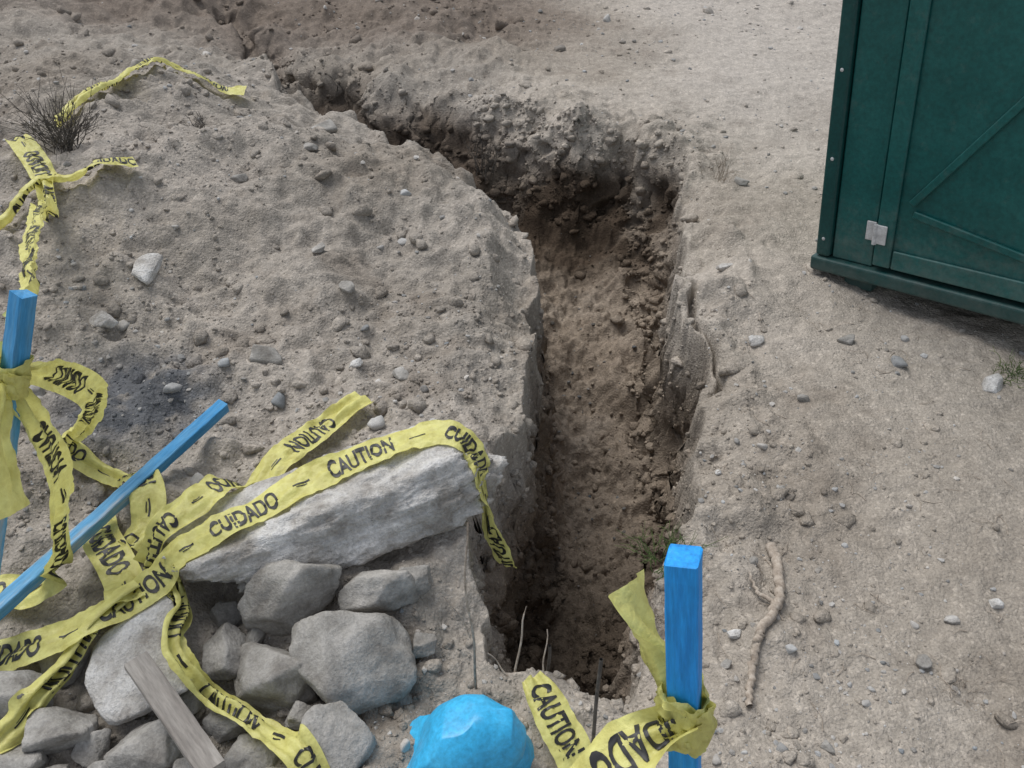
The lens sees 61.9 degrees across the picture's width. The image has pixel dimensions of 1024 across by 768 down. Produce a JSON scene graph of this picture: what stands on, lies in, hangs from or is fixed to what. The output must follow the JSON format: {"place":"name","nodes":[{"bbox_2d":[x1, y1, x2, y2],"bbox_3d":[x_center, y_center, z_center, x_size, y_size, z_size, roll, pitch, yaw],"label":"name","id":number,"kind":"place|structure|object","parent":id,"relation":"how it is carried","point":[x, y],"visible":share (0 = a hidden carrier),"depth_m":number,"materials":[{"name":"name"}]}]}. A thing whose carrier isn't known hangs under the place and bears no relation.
{"place":"outdoors","nodes":[
{"label":"outdoors","id":0,"kind":"place"},
{"bbox_2d":[0,0,1023,767],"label":"ground","id":1,"kind":"structure","parent":0,"point":[730,72],"depth_m":2.70,"materials":[{"name":"soil"}]},
{"bbox_2d":[0,289,37,570],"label":"blue wooden stake","id":2,"kind":"object","parent":1,"relation":"on","point":[19,328],"visible":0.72,"depth_m":1.42,"materials":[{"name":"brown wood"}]},
{"bbox_2d":[0,383,29,519],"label":"caution tape","id":3,"kind":"object","parent":2,"relation":"attached to","point":[14,499],"visible":1,"depth_m":1.43,"materials":[{"name":"yellow plastic"}]},
{"bbox_2d":[0,341,33,399],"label":"caution tape","id":4,"kind":"object","parent":2,"relation":"attached to","point":[16,380],"visible":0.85,"depth_m":1.44,"materials":[{"name":"yellow plastic"}]},
{"bbox_2d":[0,388,73,609],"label":"caution tape","id":5,"kind":"object","parent":2,"relation":"attached to","point":[46,440],"visible":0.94,"depth_m":1.67,"materials":[{"name":"yellow plastic"}]},
{"bbox_2d":[0,420,516,670],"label":"caution tape","id":6,"kind":"object","parent":2,"relation":"attached to","point":[156,580],"visible":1,"depth_m":1.79,"materials":[{"name":"yellow plastic"}]},
{"bbox_2d":[0,743,50,767],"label":"rock","id":7,"kind":"object","parent":1,"relation":"on","point":[15,757],"visible":0.73,"depth_m":1.51,"materials":[{"name":"grey stone"}]},
{"bbox_2d":[0,670,53,718],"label":"rock","id":8,"kind":"object","parent":1,"relation":"on","point":[12,683],"visible":0.49,"depth_m":1.59,"materials":[{"name":"grey stone"}]},
{"bbox_2d":[3,134,58,319],"bbox_3d":[-1.216,-0.455,2.170,0.123,0.424,1.786,-19,43,-22],"label":"caution tape","id":9,"kind":"object","parent":1,"relation":"on","point":[34,159],"visible":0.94,"depth_m":2.50,"materials":[{"name":"yellow plastic"}]},
{"bbox_2d":[29,385,44,395],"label":"stone","id":10,"kind":"object","parent":1,"relation":"on","point":[38,391],"visible":0.39,"depth_m":2.26,"materials":[{"name":"grey stone"}]},
{"bbox_2d":[45,764,69,767],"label":"rock","id":11,"kind":"object","parent":1,"relation":"on","point":[61,766],"visible":1,"depth_m":1.52,"materials":[{"name":"grey stone"}]},
{"bbox_2d":[0,67,116,157],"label":"dead shrub","id":12,"kind":"object","parent":1,"relation":"on","point":[69,139],"visible":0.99,"depth_m":2.81,"materials":[{"name":"brown plant"}]},
{"bbox_2d":[22,706,98,754],"bbox_3d":[-0.830,0.636,1.573,0.116,0.073,0.081,-9,40,-10],"label":"rock","id":13,"kind":"object","parent":1,"relation":"on","point":[52,730],"visible":1,"depth_m":1.55,"materials":[{"name":"grey stone"}]},
{"bbox_2d":[38,646,90,688],"bbox_3d":[-0.884,0.552,1.697,0.096,0.056,0.084,-24,45,-27],"label":"rock","id":14,"kind":"object","parent":1,"relation":"on","point":[46,664],"visible":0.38,"depth_m":1.68,"materials":[{"name":"grey stone"}]},
{"bbox_2d":[0,157,137,229],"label":"caution tape","id":15,"kind":"object","parent":1,"relation":"on","point":[16,203],"visible":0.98,"depth_m":2.62,"materials":[{"name":"yellow plastic"}]},
{"bbox_2d":[0,580,139,753],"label":"caution tape","id":16,"kind":"object","parent":1,"relation":"on","point":[42,690],"visible":0.93,"depth_m":1.60,"materials":[{"name":"yellow plastic"}]},
{"bbox_2d":[71,728,111,767],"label":"rock","id":17,"kind":"object","parent":1,"relation":"on","point":[94,748],"visible":0.85,"depth_m":1.56,"materials":[{"name":"grey stone"}]},
{"bbox_2d":[87,760,108,767],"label":"rock","id":18,"kind":"object","parent":1,"relation":"on","point":[100,764],"visible":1,"depth_m":1.52,"materials":[{"name":"grey stone"}]},
{"bbox_2d":[89,310,118,328],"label":"stone","id":19,"kind":"object","parent":1,"relation":"on","point":[104,319],"visible":0.91,"depth_m":2.40,"materials":[{"name":"stone"}]},
{"bbox_2d":[0,399,228,619],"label":"blue wooden stake","id":20,"kind":"object","parent":1,"relation":"on","point":[21,587],"visible":0.89,"depth_m":1.89,"materials":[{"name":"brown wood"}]},
{"bbox_2d":[30,358,165,551],"bbox_3d":[-0.908,0.063,1.809,0.197,0.599,0.480,-23,44,-26],"label":"caution tape","id":21,"kind":"object","parent":20,"relation":"attached to","point":[84,388],"visible":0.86,"depth_m":1.90,"materials":[{"name":"yellow plastic"}]},
{"bbox_2d":[82,515,145,602],"bbox_3d":[-0.850,0.371,1.812,0.088,0.052,0.307,-23,45,-26],"label":"caution tape","id":22,"kind":"object","parent":20,"relation":"attached to","point":[111,557],"visible":0.8,"depth_m":1.83,"materials":[{"name":"yellow plastic"}]},
{"bbox_2d":[84,592,187,724],"bbox_3d":[-0.733,0.538,1.657,0.188,0.086,0.239,-17,42,-20],"label":"concrete slab piece","id":23,"kind":"object","parent":1,"relation":"on","point":[116,696],"visible":0.67,"depth_m":1.64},
{"bbox_2d":[124,651,225,767],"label":"grey plank","id":24,"kind":"object","parent":23,"relation":"on","point":[182,727],"visible":1,"depth_m":1.50,"materials":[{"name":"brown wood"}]},
{"bbox_2d":[103,719,183,767],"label":"rock","id":25,"kind":"object","parent":1,"relation":"on","point":[151,744],"visible":0.71,"depth_m":1.52,"materials":[{"name":"grey stone"}]},
{"bbox_2d":[131,253,162,284],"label":"stone","id":26,"kind":"object","parent":1,"relation":"on","point":[146,268],"visible":1,"depth_m":2.52,"materials":[{"name":"stone"}]},
{"bbox_2d":[54,57,246,127],"bbox_3d":[-1.441,-1.152,3.351,0.249,0.178,0.823,28,47,30],"label":"caution tape","id":27,"kind":"object","parent":1,"relation":"on","point":[83,96],"visible":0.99,"depth_m":3.30,"materials":[{"name":"yellow plastic"}]},
{"bbox_2d":[173,757,190,767],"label":"rock","id":28,"kind":"object","parent":1,"relation":"on","point":[181,763],"visible":0.41,"depth_m":1.52,"materials":[{"name":"grey stone"}]},
{"bbox_2d":[179,689,204,714],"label":"rock","id":29,"kind":"object","parent":1,"relation":"on","point":[194,704],"visible":0.25,"depth_m":1.64,"materials":[{"name":"grey stone"}]},
{"bbox_2d":[183,112,225,128],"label":"dead shrub","id":30,"kind":"object","parent":1,"relation":"on","point":[200,124],"visible":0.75,"depth_m":3.14,"materials":[{"name":"plant"}]},
{"bbox_2d":[202,622,246,680],"bbox_3d":[-0.575,0.545,1.728,0.102,0.090,0.122,0,39,0],"label":"rock","id":31,"kind":"object","parent":1,"relation":"on","point":[221,648],"visible":0.82,"depth_m":1.69,"materials":[{"name":"grey stone"}]},
{"bbox_2d":[202,711,246,742],"bbox_3d":[-0.540,0.644,1.624,0.087,0.060,0.065,-27,46,-30],"label":"rock","id":32,"kind":"object","parent":1,"relation":"on","point":[219,728],"visible":0.63,"depth_m":1.61,"materials":[{"name":"grey stone"}]},
{"bbox_2d":[209,601,241,626],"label":"rock","id":33,"kind":"object","parent":1,"relation":"on","point":[221,613],"visible":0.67,"depth_m":1.80,"materials":[{"name":"grey stone"}]},
{"bbox_2d":[229,174,247,182],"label":"stone","id":34,"kind":"object","parent":1,"relation":"on","point":[240,178],"visible":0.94,"depth_m":2.95,"materials":[{"name":"grey stone"}]},
{"bbox_2d":[224,733,278,767],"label":"rock","id":35,"kind":"object","parent":1,"relation":"on","point":[246,750],"visible":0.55,"depth_m":1.55,"materials":[{"name":"grey stone"}]},
{"bbox_2d":[246,629,265,643],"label":"rock","id":36,"kind":"object","parent":1,"relation":"on","point":[256,635],"visible":0.59,"depth_m":1.75,"materials":[{"name":"grey stone"}]},
{"bbox_2d":[249,344,281,364],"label":"stone","id":37,"kind":"object","parent":1,"relation":"on","point":[263,354],"visible":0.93,"depth_m":2.36,"materials":[{"name":"grey stone"}]},
{"bbox_2d":[233,642,317,712],"bbox_3d":[-0.469,0.572,1.695,0.178,0.151,0.138,0,39,0],"label":"rock","id":38,"kind":"object","parent":1,"relation":"on","point":[268,679],"visible":0.88,"depth_m":1.64,"materials":[{"name":"grey stone"}]},
{"bbox_2d":[237,559,341,635],"bbox_3d":[-0.456,0.429,1.763,0.214,0.187,0.118,-21,43,-24],"label":"rock","id":39,"kind":"object","parent":1,"relation":"on","point":[281,598],"visible":0.95,"depth_m":1.72,"materials":[{"name":"grey stone"}]},
{"bbox_2d":[284,701,311,729],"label":"rock","id":40,"kind":"object","parent":1,"relation":"on","point":[296,713],"visible":0.56,"depth_m":1.61,"materials":[{"name":"grey stone"}]},
{"bbox_2d":[303,142,318,150],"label":"stone","id":41,"kind":"object","parent":1,"relation":"on","point":[310,146],"visible":0.93,"depth_m":3.14,"materials":[{"name":"grey stone"}]},
{"bbox_2d":[311,242,324,252],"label":"stone","id":42,"kind":"object","parent":1,"relation":"on","point":[319,247],"visible":1,"depth_m":2.73,"materials":[{"name":"grey stone"}]},
{"bbox_2d":[311,119,337,133],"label":"stone","id":43,"kind":"object","parent":1,"relation":"on","point":[329,126],"visible":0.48,"depth_m":3.62,"materials":[{"name":"grey stone"}]},
{"bbox_2d":[162,418,508,592],"bbox_3d":[-0.377,0.291,1.890,0.789,0.293,0.264,-13,41,-16],"label":"concrete chunk","id":44,"kind":"object","parent":1,"relation":"on","point":[400,500],"visible":0.69,"depth_m":1.81,"materials":[{"name":"grey concrete"}]},
{"bbox_2d":[161,564,329,767],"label":"caution tape","id":45,"kind":"object","parent":44,"relation":"attached to","point":[288,747],"visible":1,"depth_m":1.60,"materials":[{"name":"yellow plastic"}]},
{"bbox_2d":[133,391,372,568],"bbox_3d":[-0.573,0.178,1.985,0.095,0.122,0.708,21,43,24],"label":"caution tape","id":46,"kind":"object","parent":44,"relation":"on","point":[202,497],"visible":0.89,"depth_m":1.93,"materials":[{"name":"yellow plastic"}]},
{"bbox_2d":[298,700,377,767],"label":"rock","id":47,"kind":"object","parent":1,"relation":"on","point":[342,734],"visible":0.8,"depth_m":1.55,"materials":[{"name":"grey stone"}]},
{"bbox_2d":[338,281,354,293],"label":"stone","id":48,"kind":"object","parent":1,"relation":"on","point":[347,287],"visible":1,"depth_m":2.58,"materials":[{"name":"grey stone"}]},
{"bbox_2d":[289,610,416,714],"bbox_3d":[-0.311,0.549,1.682,0.237,0.183,0.189,-10,40,-12],"label":"rock","id":49,"kind":"object","parent":1,"relation":"on","point":[357,663],"visible":0.91,"depth_m":1.65,"materials":[{"name":"grey stone"}]},
{"bbox_2d":[349,358,362,367],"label":"stone","id":50,"kind":"object","parent":1,"relation":"on","point":[357,363],"visible":1,"depth_m":2.39,"materials":[{"name":"stone"}]},
{"bbox_2d":[338,569,420,612],"bbox_3d":[-0.274,0.424,1.772,0.166,0.104,0.103,0,39,0],"label":"rock","id":51,"kind":"object","parent":1,"relation":"on","point":[375,591],"visible":0.95,"depth_m":1.74,"materials":[{"name":"grey stone"}]},
{"bbox_2d":[392,366,408,380],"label":"stone","id":52,"kind":"object","parent":1,"relation":"on","point":[400,373],"visible":0.99,"depth_m":2.37,"materials":[{"name":"grey stone"}]},
{"bbox_2d":[396,694,411,705],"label":"rock","id":53,"kind":"object","parent":1,"relation":"on","point":[407,699],"visible":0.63,"depth_m":1.69,"materials":[{"name":"grey stone"}]},
{"bbox_2d":[399,565,432,594],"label":"rock","id":54,"kind":"object","parent":1,"relation":"on","point":[421,575],"visible":0.65,"depth_m":1.78,"materials":[{"name":"grey stone"}]},
{"bbox_2d":[412,632,436,657],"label":"rock","id":55,"kind":"object","parent":1,"relation":"on","point":[423,644],"visible":0.97,"depth_m":1.74,"materials":[{"name":"grey stone"}]},
{"bbox_2d":[444,521,476,688],"bbox_3d":[-0.079,0.445,1.610,0.062,0.443,0.077,-26,46,-29],"label":"dry stalk","id":56,"kind":"object","parent":1,"relation":"on","point":[473,637],"visible":0.94,"depth_m":1.60,"materials":[{"name":"grey plant"}]},
{"bbox_2d":[407,694,533,767],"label":"rock","id":57,"kind":"object","parent":1,"relation":"on","point":[472,731],"visible":1,"depth_m":1.51,"materials":[{"name":"blue stone"}]},
{"bbox_2d":[464,134,503,180],"bbox_3d":[-0.120,-1.116,4.128,0.255,0.215,0.189,30,48,32],"label":"dead shrub","id":58,"kind":"object","parent":1,"relation":"on","point":[483,156],"visible":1,"depth_m":4.13,"materials":[{"name":"brown plant"}]},
{"bbox_2d":[0,0,1023,767],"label":"soil clods","id":59,"kind":"object","parent":1,"relation":"on","point":[730,708],"visible":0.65,"depth_m":2.42,"materials":[{"name":"brown soil"}]},
{"bbox_2d":[0,0,1023,767],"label":"pebbles","id":60,"kind":"object","parent":1,"relation":"on","point":[374,424],"visible":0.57,"depth_m":2.31,"materials":[{"name":"grey gravel"}]},
{"bbox_2d":[487,606,547,675],"bbox_3d":[0.025,0.545,1.738,0.122,0.169,0.094,20,43,23],"label":"dry stalk","id":61,"kind":"object","parent":1,"relation":"on","point":[516,663],"visible":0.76,"depth_m":1.74,"materials":[{"name":"beige plant"}]},
{"bbox_2d":[546,644,550,670],"bbox_3d":[0.073,0.676,1.867,0.010,0.399,0.036,-7,39,-8],"label":"metal rod","id":62,"kind":"object","parent":1,"relation":"on","point":[549,658],"visible":0.26,"depth_m":1.76,"materials":[{"name":"black metal"}]},
{"bbox_2d":[522,671,590,767],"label":"caution tape","id":63,"kind":"object","parent":1,"relation":"on","point":[564,735],"visible":0.95,"depth_m":1.61,"materials":[{"name":"yellow plastic"}]},
{"bbox_2d":[591,658,602,742],"bbox_3d":[0.152,0.654,1.593,0.008,0.380,0.080,4,39,5],"label":"metal rod","id":64,"kind":"object","parent":1,"relation":"on","point":[600,665],"visible":0.74,"depth_m":1.55,"materials":[{"name":"grey metal"}]},
{"bbox_2d":[648,588,664,631],"bbox_3d":[0.335,0.489,1.952,0.116,0.093,0.132,8,40,9],"label":"weed plant","id":65,"kind":"object","parent":1,"relation":"on","point":[649,601],"visible":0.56,"depth_m":1.94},
{"bbox_2d":[615,517,727,580],"bbox_3d":[0.362,0.372,1.983,0.232,0.133,0.174,26,45,28],"label":"weed plant","id":66,"kind":"object","parent":1,"relation":"on","point":[654,558],"visible":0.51,"depth_m":2.00,"materials":[{"name":"green plant"}]},
{"bbox_2d":[664,544,702,767],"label":"blue wooden stake","id":67,"kind":"object","parent":1,"relation":"on","point":[683,604],"visible":0.84,"depth_m":0.87,"materials":[{"name":"paint"}]},
{"bbox_2d":[570,705,697,767],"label":"caution tape","id":68,"kind":"object","parent":67,"relation":"attached to","point":[636,739],"visible":0.84,"depth_m":0.95,"materials":[{"name":"yellow plastic"}]},
{"bbox_2d":[608,569,666,696],"bbox_3d":[0.164,0.280,0.956,0.106,0.118,0.077,30,48,32],"label":"caution tape","id":69,"kind":"object","parent":67,"relation":"attached to","point":[629,600],"visible":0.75,"depth_m":0.94,"materials":[{"name":"yellow plastic"}]},
{"bbox_2d":[653,673,717,758],"bbox_3d":[0.194,0.366,0.956,0.073,0.097,0.074,0,39,0],"label":"caution tape","id":70,"kind":"object","parent":67,"relation":"attached to","point":[694,744],"visible":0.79,"depth_m":0.93,"materials":[{"name":"yellow plastic"}]},
{"bbox_2d":[693,143,743,182],"bbox_3d":[0.894,-0.911,3.586,0.200,0.145,0.193,-26,46,-28],"label":"weed plant","id":71,"kind":"object","parent":1,"relation":"on","point":[735,174],"visible":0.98,"depth_m":3.60,"materials":[{"name":"grey plant"}]},
{"bbox_2d":[716,263,732,270],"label":"stone","id":72,"kind":"object","parent":1,"relation":"on","point":[722,267],"visible":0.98,"depth_m":2.99,"materials":[{"name":"stone"}]},
{"bbox_2d":[720,658,731,668],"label":"stone","id":73,"kind":"object","parent":1,"relation":"on","point":[725,663],"visible":1,"depth_m":1.82,"materials":[{"name":"grey stone"}]},
{"bbox_2d":[727,629,741,638],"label":"stone","id":74,"kind":"object","parent":1,"relation":"on","point":[734,634],"visible":1,"depth_m":1.86,"materials":[{"name":"stone"}]},
{"bbox_2d":[734,176,748,185],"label":"stone","id":75,"kind":"object","parent":1,"relation":"on","point":[739,181],"visible":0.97,"depth_m":3.55,"materials":[{"name":"grey stone"}]},
{"bbox_2d":[749,556,757,565],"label":"stone","id":76,"kind":"object","parent":1,"relation":"on","point":[753,560],"visible":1,"depth_m":2.00,"materials":[{"name":"grey stone"}]},
{"bbox_2d":[748,335,764,346],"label":"stone","id":77,"kind":"object","parent":1,"relation":"on","point":[756,340],"visible":1,"depth_m":2.71,"materials":[{"name":"stone"}]},
{"bbox_2d":[744,542,785,707],"bbox_3d":[0.562,0.512,1.881,0.086,0.051,0.447,8,40,10],"label":"dead branch","id":78,"kind":"object","parent":1,"relation":"on","point":[776,603],"visible":1,"depth_m":1.88,"materials":[{"name":"beige wood"}]},
{"bbox_2d":[797,394,809,401],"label":"stone","id":79,"kind":"object","parent":1,"relation":"on","point":[802,398],"visible":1,"depth_m":2.47,"materials":[{"name":"grey stone"}]},
{"bbox_2d":[820,739,834,753],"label":"stone","id":80,"kind":"object","parent":1,"relation":"on","point":[826,745],"visible":1,"depth_m":1.67,"materials":[{"name":"grey stone"}]},
{"bbox_2d":[837,334,854,344],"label":"stone","id":81,"kind":"object","parent":1,"relation":"on","point":[848,339],"visible":1,"depth_m":2.69,"materials":[{"name":"grey stone"}]},
{"bbox_2d":[705,290,1023,767],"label":"dry straw","id":82,"kind":"object","parent":1,"relation":"on","point":[865,499],"visible":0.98,"depth_m":2.12,"materials":[{"name":"beige plant"}]},
{"bbox_2d":[810,0,1023,324],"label":"portable toilet","id":83,"kind":"object","parent":1,"relation":"on","point":[923,191],"visible":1,"depth_m":2.55,"materials":[{"name":"green plastic"}]},
{"bbox_2d":[890,0,1023,281],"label":"door panel","id":84,"kind":"structure","parent":83,"relation":"in","point":[972,72],"depth_m":2.45,"materials":[{"name":"green plastic"}]},
{"bbox_2d":[915,654,932,669],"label":"stone","id":85,"kind":"object","parent":1,"relation":"on","point":[923,661],"visible":1,"depth_m":1.81,"materials":[{"name":"grey stone"}]},
{"bbox_2d":[943,615,960,623],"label":"stone","id":86,"kind":"object","parent":1,"relation":"on","point":[951,619],"visible":1,"depth_m":1.90,"materials":[{"name":"stone"}]},
{"bbox_2d":[942,651,1015,716],"bbox_3d":[0.973,0.621,1.774,0.157,0.068,0.106,-23,44,-26],"label":"weed plant","id":87,"kind":"object","parent":1,"relation":"on","point":[964,684],"visible":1,"depth_m":1.78,"materials":[{"name":"plant"}]},
{"bbox_2d":[981,373,1002,393],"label":"stone","id":88,"kind":"object","parent":1,"relation":"on","point":[993,383],"visible":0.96,"depth_m":2.51,"materials":[{"name":"stone"}]},
{"bbox_2d":[988,598,1003,608],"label":"stone","id":89,"kind":"object","parent":1,"relation":"on","point":[997,603],"visible":1,"depth_m":1.94,"materials":[{"name":"stone"}]},
{"bbox_2d":[989,347,1023,387],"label":"grass tuft","id":90,"kind":"object","parent":1,"relation":"on","point":[1017,369],"visible":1,"depth_m":2.55,"materials":[{"name":"plant"}]}
]}

